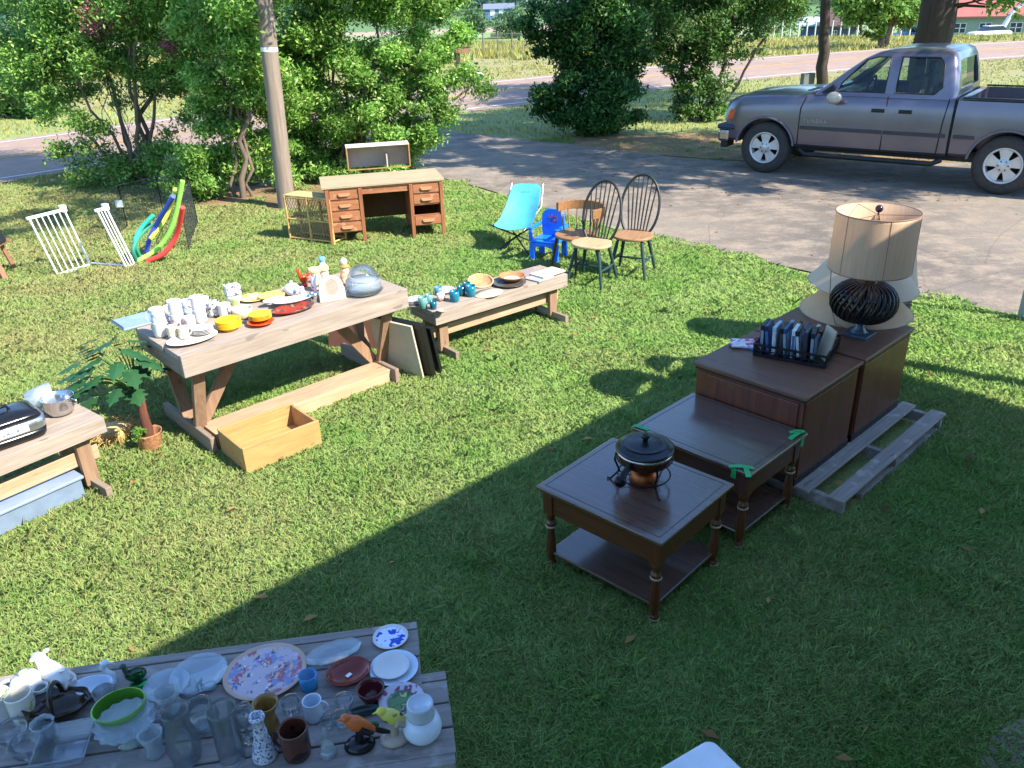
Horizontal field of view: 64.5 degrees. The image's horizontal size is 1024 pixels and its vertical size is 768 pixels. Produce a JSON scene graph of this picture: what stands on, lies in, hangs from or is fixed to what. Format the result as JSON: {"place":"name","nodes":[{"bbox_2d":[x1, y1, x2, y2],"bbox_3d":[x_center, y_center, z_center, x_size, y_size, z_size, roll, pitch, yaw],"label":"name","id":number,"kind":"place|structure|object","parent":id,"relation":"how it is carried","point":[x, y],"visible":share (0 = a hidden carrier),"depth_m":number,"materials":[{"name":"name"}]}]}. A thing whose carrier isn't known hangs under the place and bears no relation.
{"place":"outdoors","nodes":[
{"label":"outdoors","id":0,"kind":"place"},
{"bbox_2d":[0,0,1023,767],"bbox_3d":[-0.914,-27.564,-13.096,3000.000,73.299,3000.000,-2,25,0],"label":"ground","id":1,"kind":"structure","parent":0,"point":[852,466],"depth_m":4.89,"materials":[{"name":"plant"}]},
{"bbox_2d":[0,60,65,119],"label":"tree","id":2,"kind":"object","parent":1,"relation":"on","point":[16,113],"visible":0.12,"depth_m":24.38,"materials":[{"name":"green plant"}]},
{"bbox_2d":[0,469,84,535],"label":"storage tub","id":3,"kind":"object","parent":1,"relation":"on","point":[30,503],"visible":0.64,"depth_m":5.00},
{"bbox_2d":[0,403,112,499],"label":"trestle bench","id":4,"kind":"object","parent":1,"relation":"on","point":[67,437],"visible":0.89,"depth_m":5.05,"materials":[{"name":"brown wood"}]},
{"bbox_2d":[0,400,46,449],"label":"electric roaster","id":5,"kind":"object","parent":4,"relation":"on","point":[22,421],"visible":1,"depth_m":4.83,"materials":[{"name":"silver metal"}]},
{"bbox_2d":[39,390,77,416],"bbox_3d":[-2.901,0.133,5.190,0.202,0.118,0.202,-22,32,-36],"label":"steel bowl","id":6,"kind":"object","parent":4,"relation":"on","point":[64,404],"visible":0.98,"depth_m":5.16,"materials":[{"name":"silver metal"}]},
{"bbox_2d":[25,205,90,273],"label":"safety gate","id":7,"kind":"structure","parent":1,"relation":"on","point":[62,208],"depth_m":9.57,"materials":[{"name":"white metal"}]},
{"bbox_2d":[54,339,171,451],"bbox_3d":[-2.720,0.083,5.626,0.776,0.826,0.594,-2,25,0],"label":"potted plant","id":8,"kind":"object","parent":1,"relation":"on","point":[147,435],"visible":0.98,"depth_m":5.47,"materials":[{"name":"green plant"}]},
{"bbox_2d":[94,203,134,265],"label":"safety gate","id":9,"kind":"structure","parent":1,"relation":"on","point":[105,207],"depth_m":9.63,"materials":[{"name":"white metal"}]},
{"bbox_2d":[89,414,141,446],"bbox_3d":[-2.927,0.335,5.932,0.473,0.122,0.481,-9,26,-15],"label":"straw basket","id":10,"kind":"object","parent":1,"relation":"on","point":[117,429],"visible":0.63,"depth_m":5.88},
{"bbox_2d":[97,176,197,249],"bbox_3d":[-4.976,-2.344,11.133,1.088,0.629,2.062,-8,26,-13],"label":"wire pen","id":11,"kind":"object","parent":1,"relation":"on","point":[119,203],"visible":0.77,"depth_m":11.35,"materials":[{"name":"black metal"}]},
{"bbox_2d":[144,194,175,252],"bbox_3d":[-4.354,-1.986,10.058,0.714,0.788,0.118,10,28,23],"label":"pool noodle","id":12,"kind":"object","parent":1,"relation":"on","point":[172,197],"visible":0.97,"depth_m":10.06,"materials":[{"name":"blue plastic"}]},
{"bbox_2d":[138,180,184,262],"bbox_3d":[-4.276,-1.992,9.905,0.784,0.989,0.218,-2,25,0],"label":"pool noodle","id":13,"kind":"object","parent":1,"relation":"on","point":[158,247],"visible":0.98,"depth_m":9.97,"materials":[{"name":"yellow plastic"}]},
{"bbox_2d":[145,205,184,262],"bbox_3d":[-4.172,-1.819,9.831,0.719,0.738,0.179,5,26,15],"label":"pool noodle","id":14,"kind":"object","parent":1,"relation":"on","point":[167,249],"visible":1,"depth_m":9.88,"materials":[{"name":"red plastic"}]},
{"bbox_2d":[0,622,421,754],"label":"display bench","id":15,"kind":"object","parent":1,"relation":"on","point":[193,662],"visible":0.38,"depth_m":2.82,"materials":[{"name":"grey wood"}]},
{"bbox_2d":[0,685,13,722],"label":"white mug","id":16,"kind":"object","parent":15,"relation":"on","point":[4,714],"visible":0.56,"depth_m":2.60,"materials":[{"name":"ceramic"}]},
{"bbox_2d":[1,683,34,722],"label":"mug","id":17,"kind":"object","parent":15,"relation":"on","point":[23,696],"visible":0.74,"depth_m":2.60,"materials":[{"name":"ceramic"}]},
{"bbox_2d":[0,668,42,691],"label":"white teapot","id":18,"kind":"object","parent":15,"relation":"on","point":[31,676],"visible":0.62,"depth_m":2.69,"materials":[{"name":"ceramic"}]},
{"bbox_2d":[28,714,58,743],"bbox_3d":[-1.462,1.084,2.535,0.075,0.070,0.072,-2,25,0],"label":"glass creamer","id":19,"kind":"object","parent":15,"relation":"on","point":[53,729],"visible":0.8,"depth_m":2.53,"materials":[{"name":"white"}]},
{"bbox_2d":[29,648,76,690],"bbox_3d":[-1.531,0.970,2.716,0.228,0.127,0.069,13,29,28],"label":"cow creamer","id":20,"kind":"object","parent":15,"relation":"on","point":[49,670],"visible":0.86,"depth_m":2.70,"materials":[{"name":"white ceramic"}]},
{"bbox_2d":[21,680,91,722],"bbox_3d":[-1.467,1.016,2.607,0.215,0.133,0.140,-7,26,-10],"label":"glass basket","id":21,"kind":"object","parent":15,"relation":"on","point":[59,703],"visible":0.91,"depth_m":2.64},
{"bbox_2d":[75,660,118,694],"bbox_3d":[-1.389,0.974,2.689,0.158,0.134,0.083,-4,26,-5],"label":"swan dish","id":22,"kind":"object","parent":15,"relation":"on","point":[91,682],"visible":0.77,"depth_m":2.72,"materials":[{"name":"ceramic"}]},
{"bbox_2d":[90,687,145,730],"bbox_3d":[-1.241,1.041,2.573,0.161,0.084,0.112,-15,41,-26],"label":"green bowl","id":23,"kind":"object","parent":15,"relation":"on","point":[124,714],"visible":0.91,"depth_m":2.58,"materials":[{"name":"ceramic"}]},
{"bbox_2d":[119,663,147,688],"bbox_3d":[-1.264,0.972,2.719,0.060,0.104,0.064,13,29,29],"label":"glass bird","id":24,"kind":"object","parent":15,"relation":"on","point":[135,676],"visible":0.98,"depth_m":2.71},
{"bbox_2d":[152,682,180,714],"bbox_3d":[-1.095,1.024,2.585,0.084,0.115,0.084,6,27,16],"label":"hobnail vase","id":25,"kind":"object","parent":15,"relation":"on","point":[160,697],"visible":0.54,"depth_m":2.58,"materials":[{"name":"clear glass"}]},
{"bbox_2d":[169,652,227,693],"bbox_3d":[-1.067,0.991,2.765,0.192,0.018,0.192,-2,25,0],"label":"glass plate","id":26,"kind":"object","parent":15,"relation":"on","point":[216,672],"visible":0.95,"depth_m":2.76,"materials":[{"name":"white"}]},
{"bbox_2d":[223,643,306,700],"bbox_3d":[-0.839,0.983,2.763,0.279,0.020,0.263,-9,26,-15],"label":"painted platter","id":27,"kind":"object","parent":15,"relation":"on","point":[252,674],"visible":0.94,"depth_m":2.76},
{"bbox_2d":[298,668,317,692],"bbox_3d":[-0.677,0.988,2.697,0.062,0.058,0.062,-2,25,0],"label":"blue cup","id":28,"kind":"object","parent":15,"relation":"on","point":[308,680],"visible":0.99,"depth_m":2.69,"materials":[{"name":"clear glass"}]},
{"bbox_2d":[305,637,361,665],"bbox_3d":[-0.620,0.942,2.833,0.202,0.022,0.105,-14,28,-23],"label":"glass platter","id":29,"kind":"object","parent":15,"relation":"on","point":[333,659],"visible":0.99,"depth_m":2.83,"materials":[{"name":"white"}]},
{"bbox_2d":[325,656,370,686],"bbox_3d":[-0.553,0.980,2.743,0.155,0.026,0.127,-15,28,-26],"label":"red dish","id":30,"kind":"object","parent":15,"relation":"on","point":[348,671],"visible":1,"depth_m":2.76,"materials":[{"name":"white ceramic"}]},
{"bbox_2d":[356,677,384,704],"bbox_3d":[-0.459,1.010,2.644,0.092,0.052,0.092,-2,25,0],"label":"maroon bowl","id":31,"kind":"object","parent":15,"relation":"on","point":[369,690],"visible":1,"depth_m":2.66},
{"bbox_2d":[373,624,407,648],"bbox_3d":[-0.435,0.907,2.902,0.127,0.013,0.127,-2,25,0],"label":"saucer","id":32,"kind":"object","parent":15,"relation":"on","point":[390,636],"visible":1,"depth_m":2.90,"materials":[{"name":"white ceramic"}]},
{"bbox_2d":[369,649,417,685],"bbox_3d":[-0.402,0.971,2.764,0.168,0.016,0.168,-2,25,0],"label":"plate","id":33,"kind":"object","parent":15,"relation":"on","point":[410,673],"visible":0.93,"depth_m":2.75,"materials":[{"name":"ceramic"}]},
{"bbox_2d":[373,652,409,678],"bbox_3d":[-0.410,0.962,2.760,0.125,0.012,0.125,-2,25,0],"label":"plate","id":34,"kind":"object","parent":33,"relation":"on","point":[391,665],"visible":1,"depth_m":2.76,"materials":[{"name":"white ceramic"}]},
{"bbox_2d":[0,671,456,767],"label":"display bench","id":35,"kind":"object","parent":1,"relation":"on","point":[439,751],"visible":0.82,"depth_m":2.49,"materials":[{"name":"grey wood"}]},
{"bbox_2d":[6,729,43,761],"bbox_3d":[-1.482,1.117,2.481,0.103,0.060,0.099,-2,25,0],"label":"glass bowl","id":36,"kind":"object","parent":35,"relation":"on","point":[24,757],"visible":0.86,"depth_m":2.47,"materials":[{"name":"white"}]},
{"bbox_2d":[28,717,94,767],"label":"square dish","id":37,"kind":"object","parent":35,"relation":"on","point":[48,753],"visible":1,"depth_m":2.48,"materials":[{"name":"clear glass"}]},
{"bbox_2d":[92,697,157,751],"bbox_3d":[-1.192,1.075,2.516,0.189,0.087,0.189,-2,25,0],"label":"ribbed bowl","id":38,"kind":"object","parent":35,"relation":"on","point":[123,742],"visible":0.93,"depth_m":2.51,"materials":[{"name":"clear glass"}]},
{"bbox_2d":[137,723,164,760],"bbox_3d":[-1.093,1.094,2.466,0.072,0.090,0.072,6,27,16],"label":"glass vase","id":39,"kind":"object","parent":35,"relation":"on","point":[155,748],"visible":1,"depth_m":2.47,"materials":[{"name":"white"}]},
{"bbox_2d":[158,699,201,767],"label":"glass pitcher","id":40,"kind":"object","parent":35,"relation":"on","point":[178,723],"visible":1,"depth_m":2.41,"materials":[{"name":"clear"}]},
{"bbox_2d":[187,694,219,735],"bbox_3d":[-0.980,1.043,2.553,0.110,0.100,0.110,-2,25,0],"label":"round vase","id":41,"kind":"object","parent":35,"relation":"on","point":[196,700],"visible":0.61,"depth_m":2.56,"materials":[{"name":"clear glass"}]},
{"bbox_2d":[205,697,245,767],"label":"tall vase","id":42,"kind":"object","parent":35,"relation":"on","point":[226,733],"visible":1,"depth_m":2.40,"materials":[{"name":"clear glass"}]},
{"bbox_2d":[236,705,252,745],"bbox_3d":[-0.824,1.056,2.504,0.064,0.110,0.064,-2,25,0],"label":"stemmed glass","id":43,"kind":"object","parent":35,"relation":"on","point":[245,723],"visible":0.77,"depth_m":2.51,"materials":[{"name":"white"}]},
{"bbox_2d":[248,710,277,765],"bbox_3d":[-0.753,1.056,2.432,0.080,0.168,0.080,-2,25,0],"label":"vase","id":44,"kind":"object","parent":35,"relation":"on","point":[264,750],"visible":0.99,"depth_m":2.42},
{"bbox_2d":[251,692,279,738],"bbox_3d":[-0.753,1.036,2.506,0.080,0.140,0.080,-2,25,0],"label":"vase","id":45,"kind":"object","parent":35,"relation":"on","point":[266,703],"visible":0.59,"depth_m":2.50,"materials":[{"name":"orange ceramic"}]},
{"bbox_2d":[272,716,310,763],"bbox_3d":[-0.661,1.080,2.443,0.104,0.110,0.088,-14,28,-24],"label":"mug","id":46,"kind":"object","parent":35,"relation":"on","point":[294,745],"visible":1,"depth_m":2.43,"materials":[{"name":"brown ceramic"}]},
{"bbox_2d":[302,693,328,723],"bbox_3d":[-0.628,1.032,2.578,0.060,0.079,0.070,19,33,37],"label":"mug","id":47,"kind":"object","parent":35,"relation":"on","point":[314,712],"visible":0.99,"depth_m":2.56,"materials":[{"name":"ceramic"}]},
{"bbox_2d":[336,713,390,755],"bbox_3d":[-0.448,1.046,2.466,0.160,0.138,0.077,-7,26,-10],"label":"bird figurine","id":48,"kind":"object","parent":35,"relation":"on","point":[361,741],"visible":1,"depth_m":2.46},
{"bbox_2d":[372,706,407,748],"bbox_3d":[-0.343,1.034,2.485,0.160,0.138,0.077,-7,26,-10],"label":"bird figurine","id":49,"kind":"object","parent":35,"relation":"on","point":[395,719],"visible":0.81,"depth_m":2.47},
{"bbox_2d":[378,682,423,714],"bbox_3d":[-0.359,1.030,2.634,0.150,0.018,0.149,-2,25,0],"label":"floral plate","id":50,"kind":"object","parent":35,"relation":"on","point":[397,696],"visible":0.56,"depth_m":2.66,"materials":[{"name":"ceramic"}]},
{"bbox_2d":[402,693,441,745],"bbox_3d":[-0.278,1.029,2.489,0.122,0.138,0.122,-2,25,0],"label":"ginger jar","id":51,"kind":"object","parent":35,"relation":"on","point":[423,723],"visible":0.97,"depth_m":2.45,"materials":[{"name":"ceramic"}]},
{"bbox_2d":[150,174,330,209],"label":"bare soil","id":52,"kind":"structure","parent":1,"relation":"on","point":[268,191],"depth_m":13.50,"materials":[{"name":"brown soil"}]},
{"bbox_2d":[0,0,230,190],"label":"crape myrtle","id":53,"kind":"object","parent":52,"relation":"on","point":[85,32],"visible":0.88,"depth_m":13.82,"materials":[{"name":"green plant"}]},
{"bbox_2d":[148,0,308,202],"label":"crape myrtle","id":54,"kind":"object","parent":52,"relation":"on","point":[227,27],"visible":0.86,"depth_m":12.63,"materials":[{"name":"green plant"}]},
{"bbox_2d":[256,0,506,182],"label":"crape myrtle","id":55,"kind":"object","parent":52,"relation":"on","point":[319,28],"visible":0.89,"depth_m":13.62,"materials":[{"name":"green plant"}]},
{"bbox_2d":[217,403,321,471],"bbox_3d":[-1.692,0.366,5.673,0.568,0.190,0.400,-22,32,-36],"label":"wooden box","id":56,"kind":"object","parent":1,"relation":"on","point":[259,441],"visible":1,"depth_m":5.64,"materials":[{"name":"yellow wood"}]},
{"bbox_2d":[136,270,408,454],"bbox_3d":[-1.770,-0.234,6.281,1.851,0.781,0.838,-23,33,-38],"label":"trestle table","id":57,"kind":"object","parent":1,"relation":"on","point":[224,352],"visible":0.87,"depth_m":5.94,"materials":[{"name":"brown wood"}]},
{"bbox_2d":[111,311,150,330],"bbox_3d":[-2.721,-0.469,5.889,0.290,0.032,0.260,-23,33,-38],"label":"plastic tray","id":58,"kind":"object","parent":57,"relation":"on","point":[130,322],"visible":0.73,"depth_m":5.85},
{"bbox_2d":[166,329,217,345],"bbox_3d":[-2.178,-0.309,5.525,0.350,0.025,0.240,-23,33,-38],"label":"serving platter","id":59,"kind":"object","parent":57,"relation":"on","point":[178,341],"visible":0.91,"depth_m":5.51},
{"bbox_2d":[271,301,314,314],"bbox_3d":[-1.616,-0.553,5.988,0.339,0.034,0.188,-20,31,-33],"label":"red tray","id":60,"kind":"object","parent":57,"relation":"on","point":[293,308],"visible":0.99,"depth_m":6.01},
{"bbox_2d":[318,275,345,302],"bbox_3d":[-1.371,-0.726,6.154,0.200,0.195,0.028,-12,18,-20],"label":"oval frame","id":61,"kind":"object","parent":57,"relation":"on","point":[331,288],"visible":1,"depth_m":6.15,"materials":[{"name":"beige ceramic"}]},
{"bbox_2d":[345,264,382,296],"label":"cake dome","id":62,"kind":"structure","parent":57,"relation":"on","point":[376,287],"depth_m":6.33,"materials":[{"name":"clear glass"}]},
{"bbox_2d":[255,0,295,208],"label":"utility pole","id":63,"kind":"object","parent":1,"relation":"on","point":[276,112],"visible":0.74,"depth_m":11.85,"materials":[{"name":"brown wood"}]},
{"bbox_2d":[0,0,627,25],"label":"distant woods","id":64,"kind":"object","parent":1,"relation":"on","point":[482,2],"visible":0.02,"depth_m":308.10,"materials":[{"name":"green plant"}]},
{"bbox_2d":[283,191,346,244],"bbox_3d":[-2.576,-2.176,10.623,0.752,0.610,0.284,10,28,24],"label":"rattan screen","id":65,"kind":"object","parent":1,"relation":"on","point":[318,197],"visible":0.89,"depth_m":10.57,"materials":[{"name":"wicker"}]},
{"bbox_2d":[328,320,376,349],"bbox_3d":[-1.418,-0.500,7.285,0.488,0.400,0.015,3,9,9],"label":"brown board","id":66,"kind":"object","parent":1,"relation":"on","point":[335,338],"visible":0.21,"depth_m":7.31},
{"bbox_2d":[319,168,445,244],"bbox_3d":[-1.711,-2.362,10.781,1.560,0.761,0.744,-8,26,-12],"label":"wooden desk","id":67,"kind":"object","parent":1,"relation":"on","point":[416,197],"visible":0.98,"depth_m":10.51,"materials":[{"name":"brown wood"}]},
{"bbox_2d":[345,140,410,170],"bbox_3d":[-1.856,-3.162,11.221,0.860,0.314,0.260,-7,26,-11],"label":"open box","id":68,"kind":"object","parent":67,"relation":"on","point":[377,154],"visible":1,"depth_m":11.31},
{"bbox_2d":[369,318,423,377],"bbox_3d":[-0.951,-0.301,6.689,0.443,0.500,0.021,14,41,30],"label":"canvas panel","id":69,"kind":"object","parent":1,"relation":"on","point":[403,352],"visible":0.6,"depth_m":6.65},
{"bbox_2d":[376,316,435,377],"bbox_3d":[-0.882,-0.313,6.701,0.491,0.506,0.055,14,41,30],"label":"picture frame","id":70,"kind":"object","parent":1,"relation":"on","point":[423,347],"visible":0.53,"depth_m":6.56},
{"bbox_2d":[425,326,442,373],"bbox_3d":[-0.816,-0.317,6.770,0.471,0.456,0.033,14,42,30],"label":"picture frame","id":71,"kind":"object","parent":1,"relation":"on","point":[434,350],"visible":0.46,"depth_m":6.64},
{"bbox_2d":[452,9,492,36],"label":"tree","id":72,"kind":"object","parent":1,"relation":"on","point":[477,20],"visible":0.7,"depth_m":136.34,"materials":[{"name":"green plant"}]},
{"bbox_2d":[410,265,567,360],"bbox_3d":[-0.171,-0.677,7.486,1.530,0.451,0.610,-21,31,-34],"label":"trestle bench","id":73,"kind":"object","parent":1,"relation":"on","point":[464,312],"visible":0.69,"depth_m":7.28,"materials":[{"name":"brown wood"}]},
{"bbox_2d":[467,273,493,287],"bbox_3d":[-0.290,-0.940,7.469,0.244,0.042,0.243,-9,41,-15],"label":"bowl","id":74,"kind":"object","parent":73,"relation":"on","point":[478,279],"visible":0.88,"depth_m":7.50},
{"bbox_2d":[483,3,514,18],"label":"house","id":75,"kind":"structure","parent":1,"relation":"on","point":[493,9],"depth_m":264.03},
{"bbox_2d":[487,4,529,38],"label":"tree","id":76,"kind":"object","parent":1,"relation":"on","point":[505,16],"visible":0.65,"depth_m":136.58,"materials":[{"name":"green plant"}]},
{"bbox_2d":[0,32,1023,185],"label":"verge grass","id":77,"kind":"structure","parent":1,"relation":"on","point":[519,48],"depth_m":36.46,"materials":[{"name":"plant"}]},
{"bbox_2d":[12,163,1017,760],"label":"fallen leaves","id":78,"kind":"object","parent":1,"relation":"on","point":[708,733],"visible":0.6,"depth_m":5.04,"materials":[{"name":"brown plant"}]},
{"bbox_2d":[489,183,543,254],"bbox_3d":[0.094,-2.056,10.079,0.575,0.720,0.784,6,27,16],"label":"folding camp chair","id":79,"kind":"object","parent":1,"relation":"on","point":[520,211],"visible":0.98,"depth_m":10.14,"materials":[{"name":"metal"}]},
{"bbox_2d":[528,208,567,262],"bbox_3d":[0.432,-1.760,9.584,0.390,0.570,0.305,11,28,25],"label":"toddler chair","id":80,"kind":"object","parent":1,"relation":"on","point":[551,222],"visible":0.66,"depth_m":9.60,"materials":[{"name":"blue plastic"}]},
{"bbox_2d":[550,199,605,278],"bbox_3d":[0.748,-1.615,9.037,0.550,0.762,0.599,-22,32,-35],"label":"wooden armchair","id":81,"kind":"object","parent":1,"relation":"on","point":[569,234],"visible":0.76,"depth_m":9.05,"materials":[{"name":"orange wood"}]},
{"bbox_2d":[507,0,680,136],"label":"dense shrub","id":82,"kind":"object","parent":1,"relation":"on","point":[577,27],"visible":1,"depth_m":17.31,"materials":[{"name":"green plant"}]},
{"bbox_2d":[567,179,621,290],"bbox_3d":[0.889,-1.604,8.669,0.458,1.052,0.584,13,29,28],"label":"windsor chair","id":83,"kind":"object","parent":1,"relation":"on","point":[590,242],"visible":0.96,"depth_m":8.68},
{"bbox_2d":[607,173,660,281],"bbox_3d":[1.353,-1.730,8.900,0.458,1.052,0.584,9,28,22],"label":"windsor chair","id":84,"kind":"object","parent":1,"relation":"on","point":[633,235],"visible":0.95,"depth_m":8.92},
{"bbox_2d":[536,438,733,621],"bbox_3d":[0.646,0.757,4.328,0.775,0.521,0.675,20,33,38],"label":"end table","id":85,"kind":"object","parent":1,"relation":"on","point":[638,543],"visible":0.9,"depth_m":4.17,"materials":[{"name":"brown wood"}]},
{"bbox_2d":[607,432,674,500],"bbox_3d":[0.654,0.395,4.145,0.412,0.290,0.343,-9,26,-15],"label":"fondue pot","id":86,"kind":"object","parent":85,"relation":"on","point":[645,458],"visible":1,"depth_m":4.09,"materials":[{"name":"black metal"}]},
{"bbox_2d":[662,742,739,767],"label":"plastic table","id":87,"kind":"object","parent":1,"relation":"on","point":[708,755],"visible":1,"depth_m":2.60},
{"bbox_2d":[623,0,815,122],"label":"vine covered tree","id":88,"kind":"object","parent":1,"relation":"on","point":[710,39],"visible":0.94,"depth_m":18.86,"materials":[{"name":"green plant"}]},
{"bbox_2d":[632,393,807,548],"bbox_3d":[1.204,0.503,4.812,0.668,0.532,0.807,-24,33,-38],"label":"end table","id":89,"kind":"object","parent":1,"relation":"on","point":[747,454],"visible":0.81,"depth_m":4.65,"materials":[{"name":"brown wood"}]},
{"bbox_2d":[559,132,970,162],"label":"dirt verge","id":90,"kind":"structure","parent":1,"relation":"on","point":[648,141],"depth_m":16.56,"materials":[{"name":"brown soil"}]},
{"bbox_2d":[816,0,830,83],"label":"leaning tree","id":91,"kind":"object","parent":1,"relation":"on","point":[823,56],"visible":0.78,"depth_m":22.98,"materials":[{"name":"brown plant"}]},
{"bbox_2d":[829,10,860,35],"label":"house","id":92,"kind":"structure","parent":1,"relation":"on","point":[836,29],"depth_m":94.60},
{"bbox_2d":[764,401,945,513],"bbox_3d":[2.126,0.363,5.514,1.565,0.127,0.980,-24,33,-38],"label":"pallet","id":93,"kind":"object","parent":1,"relation":"on","point":[865,478],"visible":0.42,"depth_m":5.17,"materials":[{"name":"wood"}]},
{"bbox_2d":[693,331,863,485],"bbox_3d":[1.670,0.129,5.192,0.710,0.600,0.770,-24,33,-38],"label":"cabinet","id":94,"kind":"object","parent":93,"relation":"on","point":[815,404],"visible":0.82,"depth_m":4.92,"materials":[{"name":"wood"}]},
{"bbox_2d":[753,324,840,368],"bbox_3d":[1.818,-0.247,5.171,0.448,0.085,0.388,13,29,29],"label":"cassette tray","id":95,"kind":"object","parent":94,"relation":"on","point":[818,361],"visible":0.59,"depth_m":5.04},
{"bbox_2d":[817,325,837,360],"bbox_3d":[1.951,-0.253,5.027,0.012,0.200,0.130,8,24,-9],"label":"book","id":96,"kind":"object","parent":95,"relation":"on","point":[827,340],"visible":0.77,"depth_m":5.02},
{"bbox_2d":[755,307,914,441],"bbox_3d":[2.208,-0.110,5.657,0.740,0.600,0.780,-24,33,-38],"label":"cabinet","id":97,"kind":"object","parent":93,"relation":"on","point":[881,354],"visible":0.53,"depth_m":5.36,"materials":[{"name":"wood"}]},
{"bbox_2d":[799,290,913,329],"bbox_3d":[2.460,-0.665,5.753,0.767,0.307,0.767,-2,25,0],"label":"bell lampshade","id":98,"kind":"object","parent":97,"relation":"on","point":[815,306],"visible":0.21,"depth_m":5.63,"materials":[{"name":"beige fabric"}]},
{"bbox_2d":[807,258,919,303],"bbox_3d":[2.493,-0.895,5.659,0.747,0.427,0.747,1,27,-1],"label":"bell lampshade","id":99,"kind":"object","parent":98,"relation":"on","point":[907,289],"visible":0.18,"depth_m":5.57,"materials":[{"name":"fabric"}]},
{"bbox_2d":[827,202,923,340],"bbox_3d":[2.289,-0.728,5.238,0.508,0.867,0.541,-24,33,-38],"label":"table lamp","id":100,"kind":"object","parent":97,"relation":"on","point":[873,247],"visible":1,"depth_m":5.07,"materials":[{"name":"fabric"}]},
{"bbox_2d":[830,0,920,47],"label":"tree","id":101,"kind":"object","parent":1,"relation":"on","point":[877,16],"visible":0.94,"depth_m":40.10,"materials":[{"name":"green plant"}]},
{"bbox_2d":[907,0,1023,80],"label":"tree","id":102,"kind":"object","parent":1,"relation":"on","point":[936,21],"visible":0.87,"depth_m":19.24,"materials":[{"name":"brown plant"}]},
{"bbox_2d":[953,0,1023,34],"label":"house","id":103,"kind":"structure","parent":1,"relation":"on","point":[969,19],"depth_m":76.42,"materials":[{"name":"red metal"}]},
{"bbox_2d":[967,25,1011,34],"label":"parked car","id":104,"kind":"object","parent":1,"relation":"on","point":[991,29],"visible":0.43,"depth_m":71.62,"materials":[{"name":"metal"}]},
{"bbox_2d":[0,41,1023,182],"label":"road","id":105,"kind":"structure","parent":0,"point":[32,162],"depth_m":26.87,"materials":[{"name":"asphalt"}]},
{"bbox_2d":[318,114,1023,314],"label":"driveway","id":106,"kind":"structure","parent":0,"point":[970,245],"depth_m":12.01,"materials":[{"name":"asphalt"}]},
{"bbox_2d":[718,43,1023,194],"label":"pickup truck","id":107,"kind":"object","parent":106,"relation":"on","point":[952,115],"visible":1,"depth_m":12.46,"materials":[{"name":"paint"}]},
{"bbox_2d":[980,718,1023,767],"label":"dirt path","id":108,"kind":"structure","parent":0,"point":[1010,743],"depth_m":3.29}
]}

